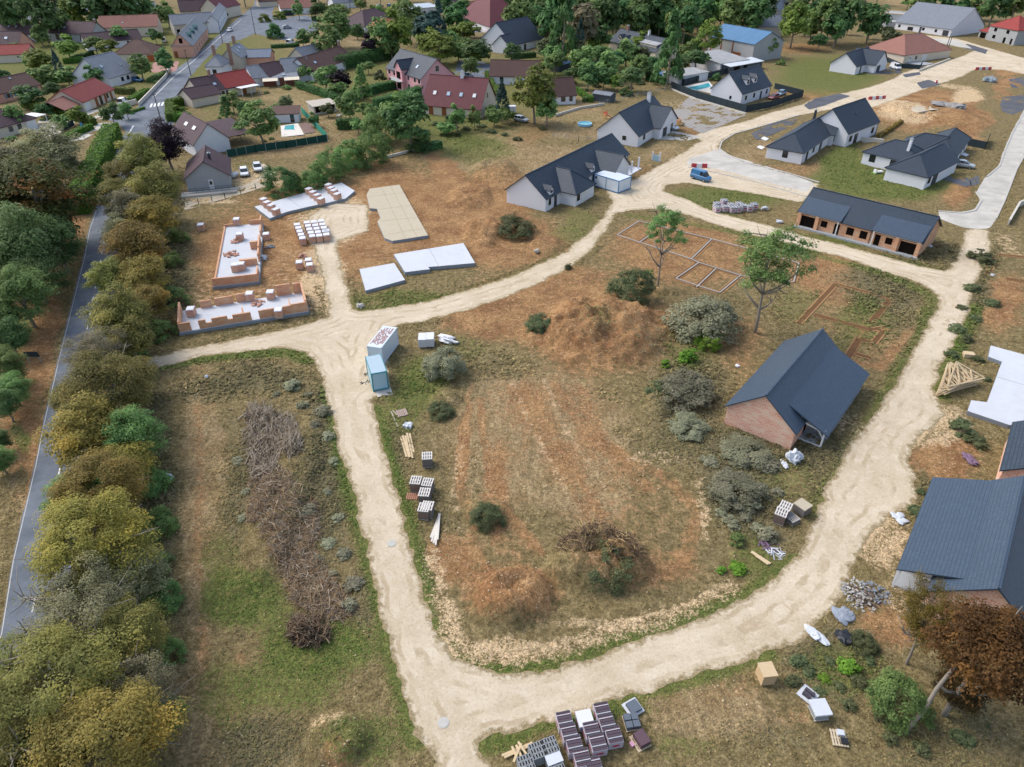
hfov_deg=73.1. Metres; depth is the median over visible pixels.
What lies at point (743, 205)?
tile pallet
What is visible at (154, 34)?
garden tree
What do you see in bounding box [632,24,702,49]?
hedge
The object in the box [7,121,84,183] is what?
broadleaf tree
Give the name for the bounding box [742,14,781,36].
stone hall
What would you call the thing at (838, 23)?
garden tree
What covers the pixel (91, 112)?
house driveway
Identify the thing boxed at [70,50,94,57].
hedge
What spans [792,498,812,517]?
block stack
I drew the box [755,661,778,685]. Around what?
timber crate
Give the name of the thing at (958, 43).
house driveway
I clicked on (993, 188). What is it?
concrete road
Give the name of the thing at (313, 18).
hedge
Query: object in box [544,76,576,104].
cottage
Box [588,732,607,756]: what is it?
tile pallet
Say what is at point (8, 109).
garden tree
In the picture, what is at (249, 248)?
building shell
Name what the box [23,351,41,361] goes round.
notice board
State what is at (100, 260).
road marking
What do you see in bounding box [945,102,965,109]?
gravel heap
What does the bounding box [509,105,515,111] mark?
trailer
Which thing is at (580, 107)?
wall
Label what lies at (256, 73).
terrace cottage
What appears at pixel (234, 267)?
brick pallet
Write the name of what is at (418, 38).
garden tree
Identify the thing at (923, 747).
weed clump
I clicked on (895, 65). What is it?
white van
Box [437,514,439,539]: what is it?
plank
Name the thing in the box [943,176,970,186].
tar patch
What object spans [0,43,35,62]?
village house
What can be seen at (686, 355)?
bush
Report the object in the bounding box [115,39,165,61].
hipped house
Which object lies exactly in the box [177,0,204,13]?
village house
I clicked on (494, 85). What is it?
hedge
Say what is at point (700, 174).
blue van
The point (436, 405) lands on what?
bush
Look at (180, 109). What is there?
garden shrub
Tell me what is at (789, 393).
brick house
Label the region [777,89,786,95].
parked car
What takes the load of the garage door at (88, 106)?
in the red roofed house at (89, 94)
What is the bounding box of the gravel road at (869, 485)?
[141,35,1023,766]
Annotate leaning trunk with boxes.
[904,649,966,733]
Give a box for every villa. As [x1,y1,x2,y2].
[868,33,952,65]
[978,15,1023,45]
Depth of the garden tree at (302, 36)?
271.16 m
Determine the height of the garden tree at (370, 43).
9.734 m
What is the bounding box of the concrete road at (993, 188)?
[939,110,1023,228]
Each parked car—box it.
[117,97,127,103]
[131,76,142,81]
[239,166,248,176]
[252,161,262,171]
[464,72,473,76]
[513,115,528,122]
[768,93,779,99]
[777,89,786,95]
[956,159,975,168]
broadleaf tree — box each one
[0,139,37,169]
[0,150,109,248]
[0,200,65,271]
[0,261,59,327]
[0,300,23,326]
[0,314,33,352]
[0,343,30,377]
[0,369,36,404]
[0,384,26,421]
[0,430,14,447]
[0,444,18,473]
[2,249,74,303]
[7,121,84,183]
[15,195,82,225]
[30,213,88,273]
[53,156,80,183]
[143,116,189,174]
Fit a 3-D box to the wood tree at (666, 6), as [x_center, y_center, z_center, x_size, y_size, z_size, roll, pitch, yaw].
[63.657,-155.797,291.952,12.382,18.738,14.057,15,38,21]
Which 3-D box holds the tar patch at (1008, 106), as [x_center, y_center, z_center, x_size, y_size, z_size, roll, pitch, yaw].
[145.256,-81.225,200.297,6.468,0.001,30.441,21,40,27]
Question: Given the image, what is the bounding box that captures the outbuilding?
[690,49,749,70]
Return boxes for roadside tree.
[0,607,154,766]
[0,628,41,710]
[0,654,87,766]
[6,550,142,686]
[12,485,166,605]
[13,675,196,766]
[31,390,126,471]
[36,442,155,538]
[37,467,103,516]
[46,382,95,413]
[48,341,159,424]
[55,322,136,378]
[70,592,176,679]
[75,280,153,340]
[78,640,192,745]
[79,531,172,604]
[80,255,125,294]
[87,438,165,489]
[92,176,130,208]
[95,403,170,454]
[96,212,136,240]
[97,219,173,279]
[100,158,138,183]
[102,314,155,358]
[103,186,148,220]
[113,253,173,291]
[114,131,166,177]
[115,355,158,388]
[122,193,184,245]
[123,159,184,208]
[129,283,172,325]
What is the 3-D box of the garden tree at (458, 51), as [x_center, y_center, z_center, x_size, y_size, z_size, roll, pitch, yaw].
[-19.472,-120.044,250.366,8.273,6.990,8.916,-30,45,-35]
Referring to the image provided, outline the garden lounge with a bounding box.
[871,169,883,173]
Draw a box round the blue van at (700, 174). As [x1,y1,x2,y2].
[690,168,711,181]
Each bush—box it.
[421,343,467,382]
[426,399,456,421]
[468,501,506,532]
[496,212,537,239]
[522,311,550,334]
[564,263,572,269]
[583,537,637,596]
[604,267,656,305]
[643,268,653,277]
[643,379,673,395]
[656,366,716,411]
[660,293,743,345]
[661,358,669,367]
[667,410,712,441]
[677,348,698,363]
[692,329,724,351]
[706,469,773,516]
[715,565,727,574]
[719,431,777,470]
[728,559,747,576]
[729,531,744,547]
[817,672,830,685]
[836,656,863,676]
[850,628,881,657]
[864,665,938,738]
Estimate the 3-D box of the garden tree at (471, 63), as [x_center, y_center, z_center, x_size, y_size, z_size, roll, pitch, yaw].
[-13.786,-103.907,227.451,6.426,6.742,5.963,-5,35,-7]
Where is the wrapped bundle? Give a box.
[437,333,459,343]
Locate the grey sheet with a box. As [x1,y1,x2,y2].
[831,605,854,625]
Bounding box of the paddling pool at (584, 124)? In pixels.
[578,121,591,126]
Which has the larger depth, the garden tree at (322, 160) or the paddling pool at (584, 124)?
the paddling pool at (584, 124)
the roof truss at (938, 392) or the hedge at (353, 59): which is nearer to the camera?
the roof truss at (938, 392)
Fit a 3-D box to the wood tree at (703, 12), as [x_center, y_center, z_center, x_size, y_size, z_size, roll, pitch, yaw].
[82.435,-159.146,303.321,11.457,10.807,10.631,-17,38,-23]
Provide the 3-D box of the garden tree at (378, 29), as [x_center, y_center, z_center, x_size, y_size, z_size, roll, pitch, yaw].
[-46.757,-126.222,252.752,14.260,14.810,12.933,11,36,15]
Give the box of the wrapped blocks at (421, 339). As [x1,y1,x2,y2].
[418,333,425,347]
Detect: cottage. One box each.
[181,145,236,198]
[245,64,268,86]
[259,60,283,76]
[279,56,307,80]
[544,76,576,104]
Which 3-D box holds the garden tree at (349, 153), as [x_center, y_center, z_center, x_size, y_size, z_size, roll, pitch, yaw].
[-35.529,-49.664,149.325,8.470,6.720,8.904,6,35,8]
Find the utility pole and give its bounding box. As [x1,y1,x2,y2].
[152,93,160,119]
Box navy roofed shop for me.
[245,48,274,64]
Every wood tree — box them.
[501,0,535,19]
[504,0,521,11]
[516,8,534,22]
[517,0,533,10]
[528,5,542,23]
[533,0,553,8]
[545,0,577,8]
[575,0,603,3]
[590,0,605,29]
[595,0,622,35]
[604,0,628,33]
[604,0,628,34]
[621,0,637,30]
[627,0,659,31]
[631,0,659,30]
[649,0,676,35]
[664,0,698,42]
[667,4,703,44]
[690,0,717,27]
[692,7,712,33]
[712,0,738,23]
[719,0,747,25]
[740,0,774,28]
[766,0,779,14]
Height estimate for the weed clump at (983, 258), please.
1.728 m
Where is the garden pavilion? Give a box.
[305,98,336,114]
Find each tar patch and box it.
[805,94,849,108]
[903,72,920,76]
[917,80,939,88]
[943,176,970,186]
[962,44,987,53]
[970,176,979,185]
[1000,95,1023,113]
[1009,77,1023,87]
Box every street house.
[204,42,233,73]
[222,35,246,68]
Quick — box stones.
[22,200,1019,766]
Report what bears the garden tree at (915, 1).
on the ground at (538, 612)
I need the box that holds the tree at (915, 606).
[891,568,975,664]
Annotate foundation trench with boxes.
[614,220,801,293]
[795,283,894,359]
[984,253,1023,282]
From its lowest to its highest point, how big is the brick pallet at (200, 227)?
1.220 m
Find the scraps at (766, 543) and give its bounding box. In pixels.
[758,540,779,551]
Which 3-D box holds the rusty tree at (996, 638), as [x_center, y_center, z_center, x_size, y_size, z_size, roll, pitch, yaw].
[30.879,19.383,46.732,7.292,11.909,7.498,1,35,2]
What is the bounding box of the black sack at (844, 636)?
[834,628,853,644]
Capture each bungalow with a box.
[0,72,41,103]
[0,108,47,138]
[337,8,395,32]
[505,133,641,211]
[596,92,678,146]
[765,108,837,163]
[829,47,888,74]
[861,137,959,189]
[894,2,984,36]
[903,127,971,157]
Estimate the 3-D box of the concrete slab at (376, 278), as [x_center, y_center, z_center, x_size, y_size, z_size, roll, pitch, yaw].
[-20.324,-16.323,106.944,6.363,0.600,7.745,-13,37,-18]
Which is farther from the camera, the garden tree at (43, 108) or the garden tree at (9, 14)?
the garden tree at (9, 14)
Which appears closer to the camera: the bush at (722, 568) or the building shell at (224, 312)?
the bush at (722, 568)
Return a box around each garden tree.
[0,0,29,25]
[0,69,10,76]
[2,104,24,121]
[9,84,45,106]
[12,0,61,43]
[18,52,38,65]
[22,48,53,69]
[24,68,46,87]
[29,23,50,45]
[32,64,56,83]
[32,102,53,115]
[42,81,60,95]
[49,114,69,131]
[50,33,81,56]
[51,0,71,13]
[53,65,76,85]
[54,9,70,26]
[56,0,89,20]
[64,105,86,122]
[66,0,110,22]
[81,36,103,53]
[82,64,103,80]
[93,39,118,52]
[96,0,130,15]
[97,101,124,121]
[109,25,128,36]
[118,101,133,118]
[123,0,153,14]
[127,52,152,79]
[145,28,163,44]
[150,5,162,19]
[153,46,173,70]
[155,0,174,27]
[218,90,242,113]
[231,99,280,143]
[236,100,250,115]
[258,165,304,199]
[277,95,293,105]
[291,0,303,19]
[293,169,324,193]
[295,29,309,45]
[297,64,312,76]
[305,21,341,50]
[307,0,326,14]
[307,112,319,126]
[307,145,348,183]
[311,64,337,87]
[313,169,327,186]
[316,6,354,38]
[319,102,335,116]
[326,82,347,94]
[327,4,351,16]
[327,69,352,87]
[329,137,365,172]
[333,89,359,118]
[349,23,364,39]
[349,117,364,134]
[350,124,393,169]
[353,0,368,10]
[357,102,379,114]
[359,108,400,144]
[360,33,376,50]
[360,61,376,73]
[366,16,400,46]
[373,70,386,81]
[378,6,413,46]
[379,91,408,121]
[381,90,431,144]
[382,35,399,58]
[391,0,411,13]
[394,0,423,44]
[403,137,435,152]
[411,10,444,37]
[415,26,435,55]
[417,30,456,61]
[432,0,451,17]
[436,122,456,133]
[442,0,469,26]
[442,29,458,41]
[446,21,481,39]
[446,103,466,130]
[449,42,466,61]
[451,0,469,7]
[456,37,471,43]
[460,39,492,59]
[461,56,479,73]
[466,104,481,129]
[469,51,481,60]
[485,104,494,111]
[485,108,504,126]
[500,107,515,123]
[503,42,522,59]
[508,63,557,123]
[534,95,558,126]
[535,6,563,43]
[535,38,557,56]
[539,45,560,69]
[544,51,567,74]
[554,33,562,44]
[560,1,601,41]
[563,67,579,76]
[568,44,597,66]
[569,38,584,50]
[577,61,600,88]
[586,37,601,47]
[590,23,612,45]
[590,44,612,58]
[593,67,617,88]
[595,49,623,73]
[610,74,620,90]
[613,51,626,66]
[615,38,640,67]
[617,65,644,90]
[630,53,652,72]
[631,31,644,44]
[631,46,652,59]
[641,65,652,80]
[642,56,658,71]
[679,40,693,58]
[681,49,711,66]
[682,59,688,67]
[692,17,723,50]
[768,38,779,52]
[776,0,815,47]
[784,0,798,12]
[794,0,820,35]
[803,17,824,40]
[807,34,828,50]
[808,0,843,35]
[821,13,851,48]
[833,0,863,43]
[856,2,892,42]
[876,26,901,40]
[900,0,913,9]
[908,0,934,7]
[934,0,955,4]
[950,0,971,6]
[969,0,981,8]
[976,3,995,17]
[978,0,1014,26]
[1001,0,1023,17]
[1003,7,1016,19]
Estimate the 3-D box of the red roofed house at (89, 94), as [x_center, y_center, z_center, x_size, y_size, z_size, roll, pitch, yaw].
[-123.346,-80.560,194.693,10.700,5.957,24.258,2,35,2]
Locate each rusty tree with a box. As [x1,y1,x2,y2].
[917,594,1023,717]
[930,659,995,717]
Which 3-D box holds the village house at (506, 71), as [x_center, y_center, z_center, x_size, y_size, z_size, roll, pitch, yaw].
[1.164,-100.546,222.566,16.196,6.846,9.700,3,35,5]
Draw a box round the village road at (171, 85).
[0,0,317,756]
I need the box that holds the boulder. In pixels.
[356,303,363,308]
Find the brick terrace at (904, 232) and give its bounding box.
[794,187,942,259]
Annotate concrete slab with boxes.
[255,183,354,220]
[359,263,404,293]
[367,185,427,243]
[394,243,474,275]
[966,346,1023,427]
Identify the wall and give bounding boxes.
[117,99,136,108]
[137,68,169,105]
[388,149,413,157]
[555,103,604,115]
[671,88,744,113]
[861,137,883,142]
[882,20,896,27]
[919,58,950,70]
[1007,200,1023,224]
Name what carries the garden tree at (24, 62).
on the ground at (538, 612)
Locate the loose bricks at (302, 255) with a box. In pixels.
[298,253,306,258]
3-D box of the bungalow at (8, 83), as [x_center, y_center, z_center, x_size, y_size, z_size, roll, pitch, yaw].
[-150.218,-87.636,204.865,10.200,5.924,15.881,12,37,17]
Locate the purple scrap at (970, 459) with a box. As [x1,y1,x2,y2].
[962,452,979,465]
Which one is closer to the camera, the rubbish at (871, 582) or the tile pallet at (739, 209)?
the rubbish at (871, 582)
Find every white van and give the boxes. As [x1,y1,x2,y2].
[286,39,294,43]
[889,62,901,69]
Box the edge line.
[0,201,99,637]
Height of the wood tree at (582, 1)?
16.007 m
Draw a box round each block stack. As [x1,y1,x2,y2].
[409,475,421,492]
[417,502,429,520]
[418,487,430,502]
[421,477,434,494]
[421,500,434,518]
[422,451,432,467]
[516,753,535,766]
[528,740,545,765]
[541,735,559,754]
[544,751,564,766]
[772,506,788,525]
[779,499,792,516]
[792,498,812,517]
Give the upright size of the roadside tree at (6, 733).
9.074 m
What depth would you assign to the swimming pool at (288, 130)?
176.06 m
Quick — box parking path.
[184,164,270,209]
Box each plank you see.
[400,437,406,456]
[402,435,408,455]
[405,435,410,457]
[406,433,412,458]
[409,433,413,451]
[431,513,438,541]
[435,514,438,544]
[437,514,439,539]
[501,742,532,756]
[504,745,527,757]
[512,743,521,762]
[517,741,526,753]
[750,551,770,564]
[755,554,768,564]
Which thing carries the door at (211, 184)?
in the grey cottage at (208, 171)
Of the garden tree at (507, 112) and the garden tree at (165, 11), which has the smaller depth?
the garden tree at (507, 112)
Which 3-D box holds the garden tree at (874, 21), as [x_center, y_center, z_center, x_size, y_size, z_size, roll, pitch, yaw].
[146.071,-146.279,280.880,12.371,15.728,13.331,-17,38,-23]
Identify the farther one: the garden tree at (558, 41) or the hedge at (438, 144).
the garden tree at (558, 41)
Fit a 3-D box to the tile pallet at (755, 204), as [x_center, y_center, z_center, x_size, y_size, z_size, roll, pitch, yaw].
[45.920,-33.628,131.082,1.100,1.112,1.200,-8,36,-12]
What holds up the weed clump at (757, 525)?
on the ground at (538, 612)
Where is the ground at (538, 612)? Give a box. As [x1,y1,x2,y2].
[0,0,1023,766]
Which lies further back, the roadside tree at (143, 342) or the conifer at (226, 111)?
the conifer at (226, 111)
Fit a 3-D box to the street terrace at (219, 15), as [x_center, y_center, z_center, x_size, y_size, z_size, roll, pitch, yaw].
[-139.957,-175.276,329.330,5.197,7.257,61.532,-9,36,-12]
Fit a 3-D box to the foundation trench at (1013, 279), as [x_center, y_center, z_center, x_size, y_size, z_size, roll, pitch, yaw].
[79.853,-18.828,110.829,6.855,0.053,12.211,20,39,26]
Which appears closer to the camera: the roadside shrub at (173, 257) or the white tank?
the roadside shrub at (173, 257)
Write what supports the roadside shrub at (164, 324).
on the ground at (538, 612)
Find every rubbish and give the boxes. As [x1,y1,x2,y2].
[839,576,869,595]
[846,589,875,612]
[849,583,881,607]
[861,580,890,605]
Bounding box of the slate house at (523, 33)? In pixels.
[481,16,543,53]
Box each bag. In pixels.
[780,459,788,468]
[785,448,803,464]
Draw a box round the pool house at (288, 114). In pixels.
[269,105,300,122]
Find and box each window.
[8,126,13,131]
[16,123,22,129]
[782,151,788,157]
[852,133,857,143]
[868,155,875,162]
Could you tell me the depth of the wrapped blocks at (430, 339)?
90.35 m
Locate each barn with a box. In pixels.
[80,29,142,50]
[98,14,162,35]
[708,23,784,59]
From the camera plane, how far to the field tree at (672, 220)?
97.55 m
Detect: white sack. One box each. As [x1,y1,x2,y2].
[402,422,412,428]
[804,624,829,645]
[890,511,908,524]
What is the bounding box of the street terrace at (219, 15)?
[206,3,226,32]
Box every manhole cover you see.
[387,540,395,546]
[437,717,448,727]
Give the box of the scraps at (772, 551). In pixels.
[765,547,785,559]
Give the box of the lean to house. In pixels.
[261,71,299,86]
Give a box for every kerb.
[689,167,806,196]
[719,115,819,182]
[938,192,981,212]
[987,112,1023,175]
[995,155,1023,217]
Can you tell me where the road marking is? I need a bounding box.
[26,102,163,643]
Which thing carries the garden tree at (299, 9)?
on the ground at (538, 612)
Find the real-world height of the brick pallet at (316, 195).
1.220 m
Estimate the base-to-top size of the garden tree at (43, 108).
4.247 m
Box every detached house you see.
[710,64,772,103]
[819,98,880,146]
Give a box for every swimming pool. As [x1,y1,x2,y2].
[281,123,303,136]
[685,81,711,92]
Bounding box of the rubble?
[264,244,274,248]
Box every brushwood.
[237,396,306,485]
[242,465,322,568]
[275,551,360,622]
[283,611,335,651]
[553,513,646,560]
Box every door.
[26,120,37,129]
[84,101,91,110]
[112,78,119,85]
[147,55,154,60]
[208,179,214,188]
[289,114,294,121]
[429,106,432,113]
[442,107,445,115]
[554,195,556,206]
[581,189,587,202]
[662,127,666,136]
[930,173,938,184]
[942,30,948,35]
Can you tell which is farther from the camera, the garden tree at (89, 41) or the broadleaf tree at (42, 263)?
the garden tree at (89, 41)
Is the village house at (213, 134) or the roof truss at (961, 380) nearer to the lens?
the roof truss at (961, 380)
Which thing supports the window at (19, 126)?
in the bungalow at (11, 125)
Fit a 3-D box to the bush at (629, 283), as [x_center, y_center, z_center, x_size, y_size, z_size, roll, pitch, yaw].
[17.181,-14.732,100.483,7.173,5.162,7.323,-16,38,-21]
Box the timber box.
[962,351,975,357]
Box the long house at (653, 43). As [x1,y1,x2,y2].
[609,24,677,59]
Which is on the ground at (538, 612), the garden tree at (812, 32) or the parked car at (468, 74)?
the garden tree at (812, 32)
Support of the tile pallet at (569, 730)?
on the ground at (538, 612)
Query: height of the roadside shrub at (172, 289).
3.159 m
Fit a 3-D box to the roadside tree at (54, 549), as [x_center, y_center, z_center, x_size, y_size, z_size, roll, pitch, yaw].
[-33.645,13.942,55.801,10.716,10.214,10.643,22,41,28]
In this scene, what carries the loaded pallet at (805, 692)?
on the ground at (538, 612)
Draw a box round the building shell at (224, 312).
[177,282,309,335]
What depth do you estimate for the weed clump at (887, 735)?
48.04 m
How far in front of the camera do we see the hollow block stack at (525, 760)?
46.09 m
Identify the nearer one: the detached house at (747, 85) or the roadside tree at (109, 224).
the roadside tree at (109, 224)
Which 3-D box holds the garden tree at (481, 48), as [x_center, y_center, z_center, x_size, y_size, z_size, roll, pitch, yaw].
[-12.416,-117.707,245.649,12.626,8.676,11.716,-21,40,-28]
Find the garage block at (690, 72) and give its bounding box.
[662,67,709,84]
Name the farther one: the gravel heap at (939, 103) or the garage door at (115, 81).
the garage door at (115, 81)
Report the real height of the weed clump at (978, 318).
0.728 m
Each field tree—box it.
[643,203,689,285]
[735,222,819,332]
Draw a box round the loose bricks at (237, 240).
[230,238,241,243]
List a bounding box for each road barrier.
[691,163,707,167]
[868,95,885,99]
[975,67,991,69]
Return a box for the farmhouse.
[177,68,260,107]
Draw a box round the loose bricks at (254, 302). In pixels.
[251,299,264,306]
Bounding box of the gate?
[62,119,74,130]
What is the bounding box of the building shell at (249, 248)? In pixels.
[211,215,263,289]
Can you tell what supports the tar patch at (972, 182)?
on the ground at (538, 612)
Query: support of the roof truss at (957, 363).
on the roof truss at (961, 380)
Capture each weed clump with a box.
[231,456,243,465]
[236,513,246,522]
[241,487,250,494]
[272,391,280,397]
[282,379,301,391]
[295,401,309,408]
[299,503,316,520]
[303,392,312,397]
[309,419,320,428]
[312,404,332,417]
[312,554,323,562]
[321,430,335,441]
[321,537,335,549]
[323,487,332,496]
[327,456,337,466]
[327,569,338,576]
[331,512,345,523]
[335,547,352,561]
[339,596,356,613]
[341,575,365,592]
[698,454,719,467]
[715,507,727,516]
[721,514,742,531]
[737,511,752,522]
[742,499,763,513]
[750,522,762,530]
[755,526,780,543]
[757,459,781,474]
[770,486,784,497]
[783,673,801,688]
[788,653,807,668]
[801,662,814,678]
[812,685,826,695]
[823,655,834,666]
[832,680,846,692]
[840,697,857,711]
[850,673,869,690]
[864,654,875,667]
[873,711,887,722]
[881,730,898,745]
[905,504,920,516]
[910,739,931,757]
[915,487,926,495]
[943,348,960,358]
[945,322,967,334]
[947,727,976,750]
[948,416,975,437]
[955,304,968,309]
[960,334,973,343]
[962,283,982,292]
[962,431,990,450]
[964,248,996,265]
[968,314,981,322]
[970,355,985,363]
[983,298,1001,307]
[983,377,992,381]
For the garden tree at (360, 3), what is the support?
on the ground at (538, 612)
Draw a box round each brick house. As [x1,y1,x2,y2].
[724,328,869,448]
[891,476,1023,646]
[996,420,1023,478]
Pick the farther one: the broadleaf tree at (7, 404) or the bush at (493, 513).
the broadleaf tree at (7, 404)
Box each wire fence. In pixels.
[183,174,271,206]
[554,133,598,140]
[599,86,670,102]
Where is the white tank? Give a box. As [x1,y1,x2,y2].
[231,171,238,177]
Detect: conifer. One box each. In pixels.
[51,49,64,70]
[217,96,233,118]
[350,64,373,100]
[435,0,446,31]
[495,79,509,120]
[548,0,577,55]
[569,18,584,58]
[649,7,684,86]
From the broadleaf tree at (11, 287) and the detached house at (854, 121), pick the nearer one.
the broadleaf tree at (11, 287)
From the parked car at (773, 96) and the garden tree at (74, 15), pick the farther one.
the garden tree at (74, 15)
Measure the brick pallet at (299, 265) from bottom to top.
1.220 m
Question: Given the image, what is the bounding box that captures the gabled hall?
[771,0,788,19]
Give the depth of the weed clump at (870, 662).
52.97 m
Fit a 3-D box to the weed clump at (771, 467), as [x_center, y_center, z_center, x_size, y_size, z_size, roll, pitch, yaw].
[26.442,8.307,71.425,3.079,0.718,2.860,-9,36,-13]
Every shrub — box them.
[5,135,18,141]
[39,116,51,120]
[123,349,150,361]
[134,463,174,501]
[138,504,179,542]
[140,318,178,343]
[140,578,185,617]
[142,551,175,577]
[146,634,187,668]
[150,226,176,244]
[155,693,188,728]
[157,284,191,307]
[162,249,185,267]
[171,228,190,242]
[173,104,187,113]
[257,13,271,22]
[265,23,285,39]
[272,10,286,19]
[281,84,291,88]
[460,125,471,129]
[485,128,497,133]
[512,136,522,140]
[619,87,633,96]
[710,73,721,79]
[775,58,785,65]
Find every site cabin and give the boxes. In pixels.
[365,354,392,396]
[367,325,398,362]
[594,170,631,193]
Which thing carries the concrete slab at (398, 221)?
on the ground at (538, 612)
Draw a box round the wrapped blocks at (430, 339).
[426,332,434,346]
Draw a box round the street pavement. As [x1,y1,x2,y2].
[687,149,813,191]
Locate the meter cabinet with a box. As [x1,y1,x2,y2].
[651,152,660,161]
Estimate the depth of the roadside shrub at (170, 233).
118.11 m
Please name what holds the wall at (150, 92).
on the ground at (538, 612)
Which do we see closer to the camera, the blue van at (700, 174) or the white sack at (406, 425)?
the white sack at (406, 425)
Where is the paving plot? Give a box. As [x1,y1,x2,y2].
[674,96,746,132]
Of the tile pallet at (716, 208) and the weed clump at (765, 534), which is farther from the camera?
the tile pallet at (716, 208)
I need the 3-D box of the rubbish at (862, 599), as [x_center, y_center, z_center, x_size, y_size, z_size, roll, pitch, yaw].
[29.262,17.980,57.694,2.628,0.646,2.454,0,35,0]
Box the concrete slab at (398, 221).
[367,185,427,243]
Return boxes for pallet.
[185,306,196,317]
[197,222,204,231]
[231,262,238,272]
[233,217,240,225]
[235,232,243,240]
[237,261,245,271]
[245,291,254,301]
[259,197,267,204]
[262,200,270,208]
[262,232,269,240]
[266,289,274,299]
[267,203,275,211]
[271,207,280,215]
[274,307,283,318]
[295,260,303,269]
[296,229,302,237]
[299,236,306,245]
[305,187,312,194]
[305,257,311,264]
[306,227,312,235]
[306,262,313,271]
[309,190,316,197]
[309,234,315,243]
[313,193,321,200]
[316,197,325,204]
[316,233,322,242]
[323,232,329,241]
[324,183,332,190]
[327,186,334,193]
[330,188,337,195]
[333,192,341,200]
[396,408,407,416]
[406,493,417,499]
[555,710,572,734]
[560,722,577,747]
[565,734,582,759]
[572,747,591,766]
[575,708,592,731]
[582,720,600,744]
[586,755,601,766]
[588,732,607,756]
[592,701,610,722]
[598,713,615,733]
[604,725,623,749]
[621,697,644,714]
[622,712,640,731]
[629,728,650,751]
[713,205,720,212]
[720,198,728,204]
[721,204,728,211]
[728,205,736,212]
[734,205,741,212]
[740,203,745,210]
[746,204,753,211]
[750,202,758,209]
[786,511,799,525]
[796,684,819,703]
[807,698,832,721]
[829,728,848,746]
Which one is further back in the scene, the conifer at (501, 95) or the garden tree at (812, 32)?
the garden tree at (812, 32)
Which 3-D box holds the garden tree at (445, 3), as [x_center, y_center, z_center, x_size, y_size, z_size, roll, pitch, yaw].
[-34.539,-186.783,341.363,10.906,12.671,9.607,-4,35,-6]
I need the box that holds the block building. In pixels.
[884,10,906,19]
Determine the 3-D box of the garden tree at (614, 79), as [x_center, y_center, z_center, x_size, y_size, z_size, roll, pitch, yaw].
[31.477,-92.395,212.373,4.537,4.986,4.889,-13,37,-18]
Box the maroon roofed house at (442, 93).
[423,70,495,117]
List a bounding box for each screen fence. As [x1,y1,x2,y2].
[226,134,327,156]
[284,12,294,15]
[301,107,327,138]
[671,81,803,111]
[682,68,726,85]
[774,83,802,93]
[888,57,922,68]
[967,134,990,148]
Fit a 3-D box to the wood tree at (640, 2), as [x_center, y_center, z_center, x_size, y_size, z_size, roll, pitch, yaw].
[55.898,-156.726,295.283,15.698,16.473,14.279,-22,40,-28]
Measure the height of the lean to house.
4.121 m
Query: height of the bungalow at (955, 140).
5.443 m
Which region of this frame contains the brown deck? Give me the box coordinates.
[299,123,314,133]
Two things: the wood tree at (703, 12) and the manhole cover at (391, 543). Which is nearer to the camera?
the manhole cover at (391, 543)
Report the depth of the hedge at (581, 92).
205.23 m
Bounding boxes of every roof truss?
[935,372,977,395]
[937,368,973,393]
[940,362,977,391]
[940,366,980,388]
[941,365,974,393]
[943,367,969,394]
[946,361,984,386]
[948,362,979,390]
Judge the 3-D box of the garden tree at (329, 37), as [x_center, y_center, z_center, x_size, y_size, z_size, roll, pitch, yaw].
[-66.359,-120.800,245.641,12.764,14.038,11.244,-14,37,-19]
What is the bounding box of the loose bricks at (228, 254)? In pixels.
[222,250,238,257]
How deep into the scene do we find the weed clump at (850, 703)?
50.04 m
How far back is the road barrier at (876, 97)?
204.13 m
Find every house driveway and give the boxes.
[35,120,74,138]
[69,123,110,140]
[86,110,113,118]
[151,61,178,72]
[454,58,489,77]
[656,131,698,139]
[752,119,796,139]
[865,68,902,73]
[934,39,971,48]
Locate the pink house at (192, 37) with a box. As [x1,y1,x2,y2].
[171,17,208,57]
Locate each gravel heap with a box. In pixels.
[911,105,937,112]
[931,101,948,106]
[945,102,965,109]
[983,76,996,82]
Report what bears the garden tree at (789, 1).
on the ground at (538, 612)
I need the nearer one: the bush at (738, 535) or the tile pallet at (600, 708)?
the tile pallet at (600, 708)
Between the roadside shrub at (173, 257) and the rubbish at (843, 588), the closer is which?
the rubbish at (843, 588)
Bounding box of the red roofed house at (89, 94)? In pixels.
[41,77,115,117]
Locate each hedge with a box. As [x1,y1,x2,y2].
[19,100,97,125]
[40,78,72,83]
[61,123,94,139]
[62,56,83,63]
[68,122,122,214]
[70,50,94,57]
[113,86,136,94]
[127,88,148,100]
[131,106,145,111]
[146,70,167,82]
[164,95,184,121]
[172,111,190,121]
[270,43,299,47]
[283,4,336,12]
[295,80,340,99]
[311,15,322,21]
[334,45,395,68]
[336,116,357,129]
[345,80,396,99]
[352,31,370,37]
[369,4,396,14]
[372,84,423,108]
[420,140,442,152]
[484,70,498,95]
[513,51,535,58]
[576,87,593,102]
[582,94,592,101]
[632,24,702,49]
[646,72,666,83]
[877,119,903,137]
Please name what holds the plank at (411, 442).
on the ground at (538, 612)
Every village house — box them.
[0,22,49,41]
[0,31,34,47]
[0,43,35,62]
[48,18,106,42]
[70,51,136,86]
[168,12,212,35]
[172,111,247,154]
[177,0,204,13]
[200,0,241,17]
[256,0,277,6]
[278,0,312,13]
[287,43,319,57]
[293,40,348,80]
[327,0,355,7]
[463,0,507,30]
[489,59,541,84]
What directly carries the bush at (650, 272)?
on the ground at (538, 612)
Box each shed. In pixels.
[551,60,571,71]
[592,90,616,102]
[721,57,762,73]
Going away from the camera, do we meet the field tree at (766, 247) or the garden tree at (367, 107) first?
the field tree at (766, 247)
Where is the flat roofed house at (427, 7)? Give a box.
[402,3,435,13]

